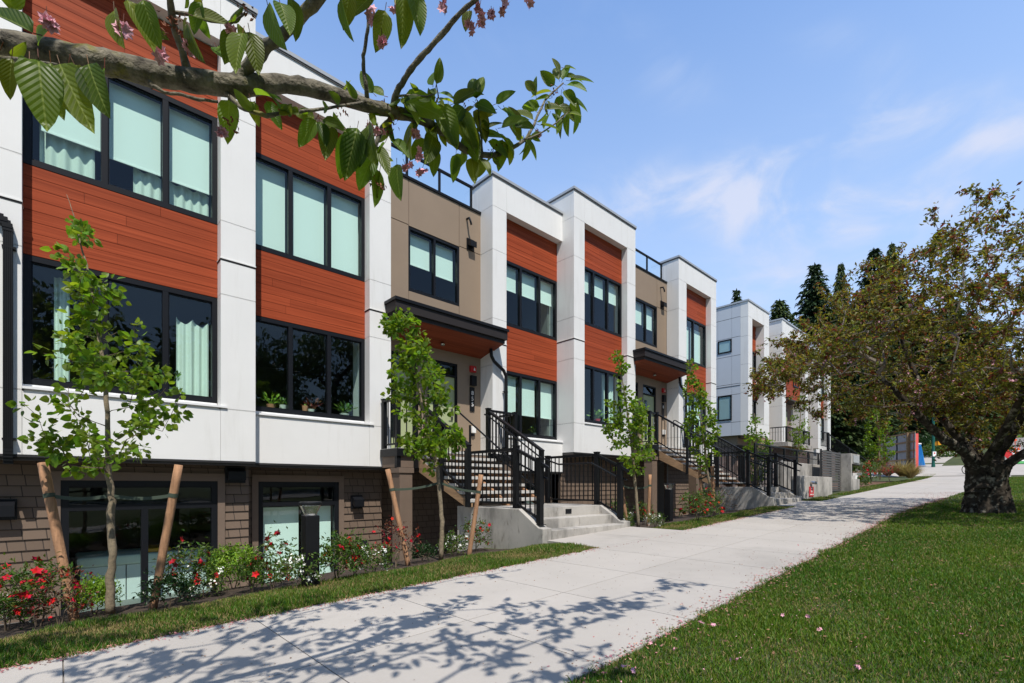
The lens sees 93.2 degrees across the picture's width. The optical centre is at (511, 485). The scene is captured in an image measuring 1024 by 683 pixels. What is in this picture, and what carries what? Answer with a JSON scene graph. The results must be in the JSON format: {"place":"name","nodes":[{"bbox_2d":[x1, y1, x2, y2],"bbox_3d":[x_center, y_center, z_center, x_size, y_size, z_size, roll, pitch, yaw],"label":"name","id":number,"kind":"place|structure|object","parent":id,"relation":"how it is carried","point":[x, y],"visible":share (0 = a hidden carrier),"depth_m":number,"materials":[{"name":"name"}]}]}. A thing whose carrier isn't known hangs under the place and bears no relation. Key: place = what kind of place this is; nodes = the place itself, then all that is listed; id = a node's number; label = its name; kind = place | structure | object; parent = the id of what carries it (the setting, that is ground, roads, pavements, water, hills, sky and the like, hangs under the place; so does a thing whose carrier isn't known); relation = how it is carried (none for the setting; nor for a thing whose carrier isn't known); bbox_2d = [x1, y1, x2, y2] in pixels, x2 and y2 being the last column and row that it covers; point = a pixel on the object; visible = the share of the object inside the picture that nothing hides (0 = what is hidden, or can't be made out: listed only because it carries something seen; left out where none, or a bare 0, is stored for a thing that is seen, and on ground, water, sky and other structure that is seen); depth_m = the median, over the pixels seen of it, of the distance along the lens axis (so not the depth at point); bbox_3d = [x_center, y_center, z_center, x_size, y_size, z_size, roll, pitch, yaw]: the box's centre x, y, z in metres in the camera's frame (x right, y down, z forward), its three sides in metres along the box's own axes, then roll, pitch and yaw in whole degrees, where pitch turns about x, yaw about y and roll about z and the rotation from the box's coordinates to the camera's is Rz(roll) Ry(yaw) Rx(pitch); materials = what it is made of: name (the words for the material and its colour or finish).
{"place":"outdoors","nodes":[
{"label":"outdoors","id":0,"kind":"place"},
{"bbox_2d":[0,476,1010,682],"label":"sidewalk","id":1,"kind":"structure","parent":0,"point":[575,599],"depth_m":3.72,"materials":[{"name":"concrete"}]},
{"bbox_2d":[0,491,1023,682],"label":"fallen petals","id":2,"kind":"object","parent":1,"relation":"on","point":[232,622],"visible":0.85,"depth_m":4.29,"materials":[{"name":"plant"}]},
{"bbox_2d":[0,448,1023,682],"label":"ground","id":3,"kind":"structure","parent":0,"point":[956,461],"depth_m":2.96,"materials":[{"name":"green plant"}]},
{"bbox_2d":[0,548,514,638],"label":"garden bed","id":4,"kind":"object","parent":3,"relation":"on","point":[14,629],"visible":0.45,"depth_m":5.49,"materials":[{"name":"soil"}]},
{"bbox_2d":[0,552,53,630],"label":"azalea shrub","id":5,"kind":"object","parent":4,"relation":"on","point":[5,608],"visible":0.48,"depth_m":4.46,"materials":[{"name":"green plant"}]},
{"bbox_2d":[0,589,57,623],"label":"white azalea shrub","id":6,"kind":"object","parent":4,"relation":"on","point":[24,620],"visible":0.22,"depth_m":4.70,"materials":[{"name":"green plant"}]},
{"bbox_2d":[0,551,86,626],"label":"azalea shrub","id":7,"kind":"object","parent":4,"relation":"on","point":[38,573],"visible":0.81,"depth_m":4.47,"materials":[{"name":"green plant"}]},
{"bbox_2d":[17,559,98,624],"bbox_3d":[-4.167,1.018,4.470,0.555,0.673,0.558,0,0,0],"label":"twiggy azalea shrub","id":8,"kind":"object","parent":4,"relation":"on","point":[60,599],"visible":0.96,"depth_m":4.45,"materials":[{"name":"red plant"}]},
{"bbox_2d":[37,462,107,621],"bbox_3d":[-4.290,0.573,4.714,0.608,1.608,0.122,0,0,-7],"label":"wooden stake","id":9,"kind":"object","parent":4,"relation":"on","point":[50,496],"visible":0.87,"depth_m":4.67,"materials":[{"name":"brown wood"}]},
{"bbox_2d":[61,571,124,615],"bbox_3d":[-4.250,1.127,4.917,0.505,0.496,0.516,0,0,-43],"label":"box shrub","id":10,"kind":"object","parent":4,"relation":"on","point":[98,584],"visible":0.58,"depth_m":4.86,"materials":[{"name":"green plant"}]},
{"bbox_2d":[5,194,193,613],"bbox_3d":[-4.029,-0.813,4.812,1.360,4.160,1.350,0,0,-43],"label":"young tree","id":11,"kind":"object","parent":4,"relation":"on","point":[85,284],"visible":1,"depth_m":4.77,"materials":[{"name":"green plant"}]},
{"bbox_2d":[114,464,182,609],"bbox_3d":[-3.672,0.554,4.886,0.671,1.542,0.100,0,0,-5],"label":"wooden stake","id":12,"kind":"object","parent":4,"relation":"on","point":[172,495],"visible":0.89,"depth_m":4.87,"materials":[{"name":"brown wood"}]},
{"bbox_2d":[131,567,199,610],"bbox_3d":[-3.482,1.050,4.902,0.601,0.507,0.533,0,0,-43],"label":"laurel shrub","id":13,"kind":"object","parent":4,"relation":"on","point":[184,584],"visible":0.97,"depth_m":4.86,"materials":[{"name":"green plant"}]},
{"bbox_2d":[151,529,225,600],"bbox_3d":[-3.659,0.927,5.419,0.696,0.876,0.670,0,0,14],"label":"azalea shrub","id":14,"kind":"object","parent":4,"relation":"on","point":[182,555],"visible":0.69,"depth_m":5.42,"materials":[{"name":"green plant"}]},
{"bbox_2d":[177,556,232,599],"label":"white azalea shrub","id":15,"kind":"object","parent":4,"relation":"on","point":[202,583],"visible":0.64,"depth_m":5.53,"materials":[{"name":"green plant"}]},
{"bbox_2d":[200,542,264,587],"bbox_3d":[-3.493,1.024,6.084,0.736,0.659,0.692,0,0,-43],"label":"box shrub","id":16,"kind":"object","parent":4,"relation":"on","point":[224,558],"visible":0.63,"depth_m":5.95,"materials":[{"name":"green plant"}]},
{"bbox_2d":[230,553,273,591],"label":"leafy shrub","id":17,"kind":"object","parent":4,"relation":"on","point":[242,572],"visible":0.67,"depth_m":5.56,"materials":[{"name":"green plant"}]},
{"bbox_2d":[241,521,298,590],"bbox_3d":[-2.706,0.834,5.574,0.681,0.886,0.624,0,0,40],"label":"azalea shrub","id":18,"kind":"object","parent":4,"relation":"on","point":[259,557],"visible":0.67,"depth_m":5.55,"materials":[{"name":"green plant"}]},
{"bbox_2d":[320,528,365,577],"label":"leafy shrub","id":19,"kind":"object","parent":4,"relation":"on","point":[329,555],"visible":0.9,"depth_m":5.57,"materials":[{"name":"green plant"}]},
{"bbox_2d":[332,528,380,575],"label":"azalea shrub","id":20,"kind":"object","parent":4,"relation":"on","point":[359,545],"visible":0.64,"depth_m":5.79,"materials":[{"name":"green plant"}]},
{"bbox_2d":[349,541,398,571],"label":"white azalea shrub","id":21,"kind":"object","parent":4,"relation":"on","point":[383,558],"visible":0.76,"depth_m":6.15,"materials":[{"name":"green plant"}]},
{"bbox_2d":[369,515,420,567],"bbox_3d":[-1.663,0.833,6.889,0.731,0.832,0.786,0,0,-11],"label":"twiggy azalea shrub","id":22,"kind":"object","parent":4,"relation":"on","point":[395,547],"visible":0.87,"depth_m":6.90,"materials":[{"name":"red plant"}]},
{"bbox_2d":[385,469,436,565],"bbox_3d":[-1.426,0.499,7.095,0.826,1.491,0.202,0,0,-24],"label":"wooden stake","id":23,"kind":"object","parent":4,"relation":"on","point":[392,489],"visible":0.93,"depth_m":6.97,"materials":[{"name":"brown wood"}]},
{"bbox_2d":[378,307,466,559],"bbox_3d":[-1.359,-0.781,7.331,1.249,3.819,1.229,0,0,-43],"label":"young tree","id":24,"kind":"object","parent":4,"relation":"on","point":[434,443],"visible":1,"depth_m":7.26,"materials":[{"name":"green plant"}]},
{"bbox_2d":[408,540,438,560],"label":"laurel shrub","id":25,"kind":"object","parent":4,"relation":"on","point":[424,551],"visible":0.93,"depth_m":7.29,"materials":[{"name":"green plant"}]},
{"bbox_2d":[434,525,469,556],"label":"white azalea shrub","id":26,"kind":"object","parent":4,"relation":"on","point":[454,547],"visible":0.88,"depth_m":7.89,"materials":[{"name":"green plant"}]},
{"bbox_2d":[440,474,482,554],"bbox_3d":[-0.766,0.484,7.307,0.669,1.315,0.076,0,0,1],"label":"wooden stake","id":27,"kind":"object","parent":4,"relation":"on","point":[475,512],"visible":0.93,"depth_m":7.27,"materials":[{"name":"brown wood"}]},
{"bbox_2d":[460,514,492,551],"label":"azalea shrub","id":28,"kind":"object","parent":4,"relation":"on","point":[477,531],"visible":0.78,"depth_m":8.31,"materials":[{"name":"green plant"}]},
{"bbox_2d":[262,547,324,587],"bbox_3d":[-2.324,0.925,5.202,0.609,0.522,0.691,0,0,-43],"label":"white azalea shrub","id":29,"kind":"object","parent":3,"relation":"on","point":[297,561],"visible":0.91,"depth_m":5.14,"materials":[{"name":"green plant"}]},
{"bbox_2d":[0,0,593,207],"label":"cherry tree","id":30,"kind":"object","parent":3,"relation":"on","point":[52,78],"visible":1,"depth_m":1.48,"materials":[{"name":"green plant"}]},
{"bbox_2d":[298,501,321,586],"bbox_3d":[-2.228,0.676,5.351,0.244,1.000,0.244,0,0,-43],"label":"bollard light","id":31,"kind":"object","parent":3,"relation":"on","point":[310,530],"visible":0.84,"depth_m":5.29,"materials":[{"name":"black metal"}]},
{"bbox_2d":[0,474,932,668],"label":"verge grass","id":32,"kind":"structure","parent":3,"relation":"on","point":[79,636],"depth_m":4.39,"materials":[{"name":"green plant"}]},
{"bbox_2d":[457,445,629,550],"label":"concrete steps","id":33,"kind":"structure","parent":3,"relation":"on","point":[516,523],"depth_m":8.85,"materials":[{"name":"grey concrete"}]},
{"bbox_2d":[630,508,754,527],"bbox_3d":[4.437,0.811,12.235,6.400,0.437,1.840,0,0,-43],"label":"garden bed","id":34,"kind":"object","parent":3,"relation":"on","point":[682,518],"visible":0.35,"depth_m":12.54,"materials":[{"name":"soil"}]},
{"bbox_2d":[600,349,656,526],"bbox_3d":[2.569,-1.033,10.613,1.169,3.912,1.213,0,0,-43],"label":"young tree","id":35,"kind":"object","parent":34,"relation":"on","point":[636,424],"visible":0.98,"depth_m":10.53,"materials":[{"name":"green plant"}]},
{"bbox_2d":[637,475,651,525],"bbox_3d":[2.932,0.361,10.757,0.527,1.229,0.104,0,0,-43],"label":"wooden stake","id":36,"kind":"object","parent":34,"relation":"on","point":[649,493],"visible":0.92,"depth_m":10.87,"materials":[{"name":"brown wood"}]},
{"bbox_2d":[633,501,656,522],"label":"azalea shrub","id":37,"kind":"object","parent":34,"relation":"on","point":[644,511],"visible":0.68,"depth_m":11.61,"materials":[{"name":"green plant"}]},
{"bbox_2d":[643,511,668,526],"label":"white azalea shrub","id":38,"kind":"object","parent":34,"relation":"on","point":[652,520],"visible":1,"depth_m":9.63,"materials":[{"name":"green plant"}]},
{"bbox_2d":[664,483,673,521],"bbox_3d":[3.821,0.436,11.800,0.244,1.000,0.244,0,0,-43],"label":"bollard light","id":39,"kind":"object","parent":34,"relation":"on","point":[668,502],"visible":0.91,"depth_m":11.74,"materials":[{"name":"black metal"}]},
{"bbox_2d":[680,358,721,515],"bbox_3d":[4.763,-1.200,12.124,0.975,4.042,0.954,0,0,6],"label":"young tree","id":40,"kind":"object","parent":34,"relation":"on","point":[701,401],"visible":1,"depth_m":12.17,"materials":[{"name":"green plant"}]},
{"bbox_2d":[674,484,714,520],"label":"azalea shrub","id":41,"kind":"object","parent":3,"relation":"on","point":[692,510],"visible":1,"depth_m":10.16,"materials":[{"name":"green plant"}]},
{"bbox_2d":[694,486,727,516],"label":"azalea shrub","id":42,"kind":"object","parent":3,"relation":"on","point":[719,510],"visible":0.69,"depth_m":10.91,"materials":[{"name":"green plant"}]},
{"bbox_2d":[715,299,769,486],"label":"townhouse","id":43,"kind":"structure","parent":3,"relation":"on","point":[742,329],"depth_m":26.50,"materials":[{"name":"grey paint"}]},
{"bbox_2d":[703,450,801,510],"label":"concrete steps","id":44,"kind":"structure","parent":3,"relation":"on","point":[753,496],"depth_m":14.52,"materials":[{"name":"grey concrete"}]},
{"bbox_2d":[742,414,774,486],"bbox_3d":[10.124,-1.234,20.032,1.309,3.530,1.268,0,0,19],"label":"young tree","id":45,"kind":"object","parent":3,"relation":"on","point":[755,436],"visible":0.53,"depth_m":19.95,"materials":[{"name":"green plant"}]},
{"bbox_2d":[758,318,811,463],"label":"townhouse","id":46,"kind":"structure","parent":3,"relation":"on","point":[780,414],"depth_m":29.05,"materials":[{"name":"grey paint"}]},
{"bbox_2d":[769,299,802,330],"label":"conifer tree","id":47,"kind":"object","parent":3,"relation":"on","point":[781,309],"depth_m":57.49,"materials":[{"name":"green plant"}]},
{"bbox_2d":[754,443,819,486],"bbox_3d":[12.133,-0.500,20.987,8.400,2.200,0.060,0,0,-43],"label":"terrace railing","id":48,"kind":"object","parent":3,"relation":"on","point":[793,454],"visible":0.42,"depth_m":20.32,"materials":[{"name":"black metal"}]},
{"bbox_2d":[621,613,964,672],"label":"fallen blossoms","id":49,"kind":"object","parent":3,"relation":"on","point":[858,667],"visible":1,"depth_m":3.04,"materials":[{"name":"plant"}]},
{"bbox_2d":[778,461,819,490],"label":"concrete wall","id":50,"kind":"structure","parent":3,"relation":"on","point":[809,469],"depth_m":18.11,"materials":[{"name":"grey concrete"}]},
{"bbox_2d":[785,342,834,476],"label":"townhouse","id":51,"kind":"structure","parent":3,"relation":"on","point":[816,434],"depth_m":33.93,"materials":[{"name":"grey paint"}]},
{"bbox_2d":[791,476,831,498],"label":"concrete wall","id":52,"kind":"structure","parent":3,"relation":"on","point":[822,486],"depth_m":16.99,"materials":[{"name":"grey concrete"}]},
{"bbox_2d":[820,449,840,490],"bbox_3d":[13.078,-0.545,19.794,2.750,1.790,0.173,0,0,-43],"label":"slat fence","id":53,"kind":"object","parent":3,"relation":"on","point":[831,464],"visible":0.83,"depth_m":19.80,"materials":[{"name":"grey wood"}]},
{"bbox_2d":[821,431,870,476],"bbox_3d":[22.196,-1.445,32.336,6.668,4.090,0.776,0,0,-34],"label":"stair railing","id":54,"kind":"object","parent":3,"relation":"on","point":[845,447],"visible":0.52,"depth_m":30.96,"materials":[{"name":"black metal"}]},
{"bbox_2d":[841,453,862,490],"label":"concrete pillar","id":55,"kind":"structure","parent":3,"relation":"on","point":[849,481],"depth_m":20.72,"materials":[{"name":"grey concrete"}]},
{"bbox_2d":[830,375,884,469],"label":"conifer tree","id":56,"kind":"object","parent":3,"relation":"on","point":[843,432],"visible":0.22,"depth_m":45.15,"materials":[{"name":"green plant"}]},
{"bbox_2d":[832,482,885,486],"bbox_3d":[18.098,-0.053,27.345,11.400,0.418,4.009,0,0,-43],"label":"garden bed","id":57,"kind":"object","parent":3,"relation":"on","point":[873,483],"visible":0.1,"depth_m":27.56,"materials":[{"name":"brown plant"}]},
{"bbox_2d":[787,395,812,462],"bbox_3d":[16.041,-2.261,27.012,1.393,5.651,1.271,0,0,8],"label":"young tree","id":58,"kind":"object","parent":57,"relation":"on","point":[798,443],"visible":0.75,"depth_m":26.98,"materials":[{"name":"green plant"}]},
{"bbox_2d":[860,459,884,482],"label":"azalea shrub","id":59,"kind":"object","parent":57,"relation":"on","point":[869,465],"visible":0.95,"depth_m":25.91,"materials":[{"name":"green plant"}]},
{"bbox_2d":[831,342,904,454],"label":"conifer tree","id":60,"kind":"object","parent":3,"relation":"on","point":[856,380],"visible":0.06,"depth_m":50.16,"materials":[{"name":"green plant"}]},
{"bbox_2d":[851,385,900,456],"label":"conifer tree","id":61,"kind":"object","parent":3,"relation":"on","point":[891,421],"visible":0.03,"depth_m":48.25,"materials":[{"name":"green plant"}]},
{"bbox_2d":[862,403,896,474],"bbox_3d":[23.444,-3.061,30.982,1.819,4.692,1.869,0,0,-43],"label":"young tree","id":62,"kind":"object","parent":3,"relation":"on","point":[872,448],"visible":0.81,"depth_m":30.84,"materials":[{"name":"green plant"}]},
{"bbox_2d":[851,248,909,342],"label":"conifer tree","id":63,"kind":"object","parent":3,"relation":"on","point":[875,254],"visible":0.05,"depth_m":69.79,"materials":[{"name":"green plant"}]},
{"bbox_2d":[743,179,1023,513],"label":"cherry tree","id":64,"kind":"object","parent":3,"relation":"on","point":[987,488],"visible":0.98,"depth_m":10.03,"materials":[{"name":"green plant"}]},
{"bbox_2d":[879,431,917,474],"bbox_3d":[32.822,-2.347,60.176,0.949,3.523,49.257,0,0,6],"label":"hoarding","id":65,"kind":"object","parent":3,"relation":"on","point":[906,448],"visible":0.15,"depth_m":37.21,"materials":[{"name":"grey wood"}]},
{"bbox_2d":[856,322,941,448],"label":"conifer tree","id":66,"kind":"object","parent":3,"relation":"on","point":[912,426],"visible":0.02,"depth_m":57.43,"materials":[{"name":"green plant"}]},
{"bbox_2d":[887,459,928,477],"bbox_3d":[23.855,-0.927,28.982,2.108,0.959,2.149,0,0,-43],"label":"ornamental grass","id":67,"kind":"object","parent":3,"relation":"on","point":[911,473],"depth_m":28.77,"materials":[{"name":"brown plant"}]},
{"bbox_2d":[884,300,953,431],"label":"conifer tree","id":68,"kind":"object","parent":3,"relation":"on","point":[901,307],"visible":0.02,"depth_m":63.20,"materials":[{"name":"green plant"}]},
{"bbox_2d":[921,442,958,456],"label":"bush","id":69,"kind":"object","parent":3,"relation":"on","point":[927,453],"visible":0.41,"depth_m":50.00,"materials":[{"name":"green plant"}]},
{"bbox_2d":[899,309,994,444],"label":"conifer tree","id":70,"kind":"object","parent":3,"relation":"on","point":[940,360],"visible":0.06,"depth_m":61.40,"materials":[{"name":"green plant"}]},
{"bbox_2d":[935,300,1013,439],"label":"conifer tree","id":71,"kind":"object","parent":3,"relation":"on","point":[967,334],"depth_m":67.19,"materials":[{"name":"green plant"}]},
{"bbox_2d":[547,527,681,546],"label":"path","id":72,"kind":"structure","parent":0,"point":[610,537],"depth_m":8.22,"materials":[{"name":"concrete"}]},
{"bbox_2d":[243,0,1023,366],"label":"sky","id":73,"kind":"structure","parent":0,"point":[754,143],"materials":[{"name":"blue"}]},
{"bbox_2d":[853,464,1023,476],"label":"path","id":74,"kind":"structure","parent":0,"point":[1017,469],"depth_m":38.64,"materials":[{"name":"concrete"}]},
{"bbox_2d":[923,451,956,465],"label":"path","id":75,"kind":"structure","parent":0,"point":[927,459],"depth_m":46.52,"materials":[{"name":"concrete"}]},
{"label":"patio","id":76,"kind":"structure","parent":0,"visible":0},
{"bbox_2d":[0,0,257,624],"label":"townhouse","id":77,"kind":"structure","parent":76,"relation":"on","point":[158,188],"depth_m":7.75,"materials":[{"name":"grey paint"}]},
{"bbox_2d":[23,254,216,402],"bbox_3d":[-5.968,-2.290,7.553,2.322,1.780,0.345,0,0,-43],"label":"window","id":78,"kind":"structure","parent":77,"relation":"in","point":[192,341],"depth_m":7.72,"materials":[{"name":"black metal"}]},
{"bbox_2d":[23,31,216,224],"bbox_3d":[-5.951,-5.335,7.536,2.322,1.800,0.297,0,0,-43],"label":"window","id":79,"kind":"structure","parent":77,"relation":"in","point":[130,136],"depth_m":7.67,"materials":[{"name":"glass"}]},
{"bbox_2d":[61,480,217,614],"bbox_3d":[-5.864,0.970,7.750,1.990,2.100,0.110,0,0,-43],"label":"window","id":80,"kind":"structure","parent":77,"relation":"in","point":[65,484],"depth_m":7.70,"materials":[{"name":"black metal"}]},
{"bbox_2d":[75,541,206,600],"bbox_3d":[-6.550,1.480,8.607,1.800,0.840,0.980,0,0,-43],"label":"daybed","id":81,"kind":"object","parent":77,"relation":"in","point":[127,574],"visible":0.56,"depth_m":8.13,"materials":[{"name":"white"}]},
{"bbox_2d":[248,31,508,584],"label":"townhouse","id":82,"kind":"structure","parent":76,"relation":"on","point":[342,265],"depth_m":10.47,"materials":[{"name":"grey paint"}]},
{"bbox_2d":[258,482,338,583],"bbox_3d":[-4.344,0.970,9.865,1.580,2.100,0.222,0,0,-43],"label":"window","id":83,"kind":"structure","parent":82,"relation":"in","point":[283,517],"depth_m":9.78,"materials":[{"name":"black metal"}]},
{"bbox_2d":[255,152,364,281],"bbox_3d":[-4.122,-5.335,9.786,2.356,1.800,0.182,0,0,-43],"label":"window","id":84,"kind":"structure","parent":82,"relation":"in","point":[305,201],"depth_m":9.85,"materials":[{"name":"glass"}]},
{"bbox_2d":[256,316,364,420],"bbox_3d":[-4.098,-2.290,9.759,2.356,1.780,0.110,0,0,-43],"label":"window","id":85,"kind":"structure","parent":82,"relation":"in","point":[328,335],"depth_m":9.97,"materials":[{"name":"black metal"}]},
{"bbox_2d":[391,350,415,447],"bbox_3d":[-2.687,-1.974,11.467,0.900,2.368,0.165,0,0,-43],"label":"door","id":86,"kind":"structure","parent":82,"relation":"in","point":[403,425],"depth_m":11.54,"materials":[{"name":"black glass"}]},
{"bbox_2d":[408,226,458,305],"bbox_3d":[-1.994,-5.450,12.175,1.524,1.540,0.182,0,0,-43],"label":"window","id":87,"kind":"structure","parent":82,"relation":"in","point":[418,248],"depth_m":12.14,"materials":[{"name":"black metal"}]},
{"bbox_2d":[428,358,456,450],"bbox_3d":[-1.789,-1.974,12.307,0.920,2.368,0.165,0,0,-43],"label":"door","id":88,"kind":"structure","parent":82,"relation":"in","point":[452,379],"depth_m":12.47,"materials":[{"name":"black metal"}]},
{"bbox_2d":[380,396,616,561],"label":"porch stairs","id":89,"kind":"structure","parent":76,"relation":"on","point":[398,460],"depth_m":10.19,"materials":[{"name":"black metal"}]},
{"bbox_2d":[472,170,562,504],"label":"townhouse","id":90,"kind":"structure","parent":76,"relation":"on","point":[521,233],"depth_m":13.78,"materials":[{"name":"grey paint"}]},
{"bbox_2d":[507,371,556,439],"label":"window","id":91,"kind":"structure","parent":90,"relation":"in","point":[525,388],"depth_m":14.27,"materials":[{"name":"black glass"}]},
{"bbox_2d":[507,261,556,340],"bbox_3d":[0.479,-5.335,14.092,2.292,1.800,0.182,0,0,-43],"label":"window","id":92,"kind":"structure","parent":90,"relation":"in","point":[525,283],"depth_m":14.26,"materials":[{"name":"black glass"}]},
{"bbox_2d":[546,185,692,522],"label":"townhouse","id":93,"kind":"structure","parent":76,"relation":"on","point":[611,296],"depth_m":15.79,"materials":[{"name":"grey paint"}]},
{"bbox_2d":[585,365,621,425],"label":"window","id":94,"kind":"structure","parent":93,"relation":"in","point":[607,382],"depth_m":15.84,"materials":[{"name":"black glass"}]},
{"bbox_2d":[585,266,621,336],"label":"window","id":95,"kind":"structure","parent":93,"relation":"in","point":[596,285],"depth_m":15.84,"materials":[{"name":"black glass"}]},
{"bbox_2d":[635,297,656,347],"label":"window","id":96,"kind":"structure","parent":93,"relation":"in","point":[647,313],"depth_m":18.16,"materials":[{"name":"black metal"}]},
{"bbox_2d":[643,384,655,443],"bbox_3d":[5.108,-2.554,18.146,0.920,2.368,0.165,0,0,-43],"label":"door","id":97,"kind":"structure","parent":93,"relation":"in","point":[648,399],"depth_m":18.26,"materials":[{"name":"black glass"}]},
{"bbox_2d":[657,255,716,518],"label":"townhouse","id":98,"kind":"structure","parent":76,"relation":"on","point":[691,310],"depth_m":19.42,"materials":[{"name":"grey paint"}]},
{"bbox_2d":[686,317,705,367],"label":"window","id":99,"kind":"structure","parent":98,"relation":"in","point":[694,335],"depth_m":20.42,"materials":[{"name":"black metal"}]},
{"bbox_2d":[632,411,793,521],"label":"porch stairs","id":100,"kind":"structure","parent":76,"relation":"on","point":[679,458],"depth_m":16.00,"materials":[{"name":"black metal"}]},
{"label":"bark bank","id":101,"kind":"structure","parent":0,"visible":0},
{"bbox_2d":[789,262,847,342],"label":"conifer tree","id":102,"kind":"object","parent":101,"relation":"on","point":[809,302],"visible":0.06,"depth_m":61.41,"materials":[{"name":"green plant"}]},
{"bbox_2d":[829,262,859,343],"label":"conifer tree","id":103,"kind":"object","parent":101,"relation":"on","point":[839,274],"visible":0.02,"depth_m":65.69,"materials":[{"name":"green plant"}]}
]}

